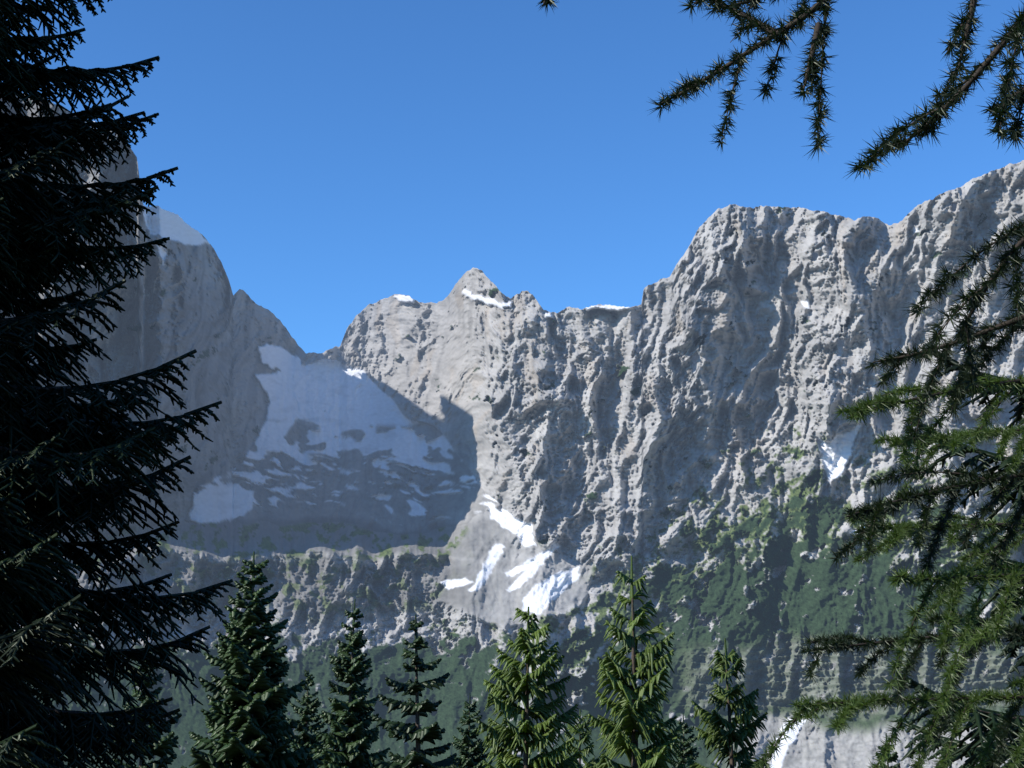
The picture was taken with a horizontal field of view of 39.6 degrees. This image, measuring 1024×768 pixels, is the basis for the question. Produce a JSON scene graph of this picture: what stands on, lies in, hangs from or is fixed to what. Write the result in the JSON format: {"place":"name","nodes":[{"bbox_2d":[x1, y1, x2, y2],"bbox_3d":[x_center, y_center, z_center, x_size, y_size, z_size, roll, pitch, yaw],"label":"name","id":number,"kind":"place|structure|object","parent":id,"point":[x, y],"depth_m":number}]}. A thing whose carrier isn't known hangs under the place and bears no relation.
{"place":"outdoors","nodes":[
{"label":"outdoors","id":0,"kind":"place"},
{"bbox_2d":[0,0,235,767],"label":"spruce","id":1,"kind":"object","parent":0,"point":[39,252],"depth_m":12.09},
{"bbox_2d":[107,661,181,767],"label":"spruce","id":2,"kind":"object","parent":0,"point":[163,749],"depth_m":29.16},
{"bbox_2d":[181,551,325,767],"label":"spruce","id":3,"kind":"object","parent":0,"point":[265,724],"depth_m":32.82},
{"bbox_2d":[284,670,327,767],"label":"spruce","id":4,"kind":"object","parent":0,"point":[298,742],"depth_m":58.20},
{"bbox_2d":[309,599,390,767],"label":"spruce","id":5,"kind":"object","parent":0,"point":[336,739],"depth_m":42.68},
{"bbox_2d":[369,614,459,767],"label":"spruce","id":6,"kind":"object","parent":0,"point":[398,730],"depth_m":31.99},
{"bbox_2d":[450,695,492,767],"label":"spruce","id":7,"kind":"object","parent":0,"point":[477,750],"depth_m":53.41},
{"bbox_2d":[0,96,1023,767],"bbox_3d":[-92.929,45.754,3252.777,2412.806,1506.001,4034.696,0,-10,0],"label":"mountain","id":8,"kind":"structure","parent":0,"point":[468,464],"depth_m":2230.89},
{"bbox_2d":[2,0,1023,352],"label":"sky","id":9,"kind":"structure","parent":0,"point":[335,158]},
{"bbox_2d":[477,607,581,767],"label":"larch","id":10,"kind":"object","parent":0,"point":[511,737],"depth_m":29.25},
{"bbox_2d":[560,709,605,767],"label":"conifer tree","id":11,"kind":"object","parent":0,"point":[585,736],"depth_m":50.36},
{"bbox_2d":[583,556,684,767],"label":"larch","id":12,"kind":"object","parent":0,"point":[657,754],"depth_m":28.30},
{"bbox_2d":[667,713,698,767],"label":"spruce","id":13,"kind":"object","parent":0,"point":[688,751],"depth_m":56.12},
{"bbox_2d":[685,638,768,767],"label":"larch","id":14,"kind":"object","parent":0,"point":[714,734],"depth_m":30.00},
{"bbox_2d":[538,0,1023,767],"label":"larch","id":15,"kind":"object","parent":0,"point":[952,590],"depth_m":3.16},
{"bbox_2d":[875,733,900,767],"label":"spruce","id":16,"kind":"object","parent":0,"point":[894,758],"depth_m":43.40},
{"bbox_2d":[894,304,1023,767],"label":"spruce","id":17,"kind":"object","parent":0,"point":[981,721],"depth_m":8.43}
]}

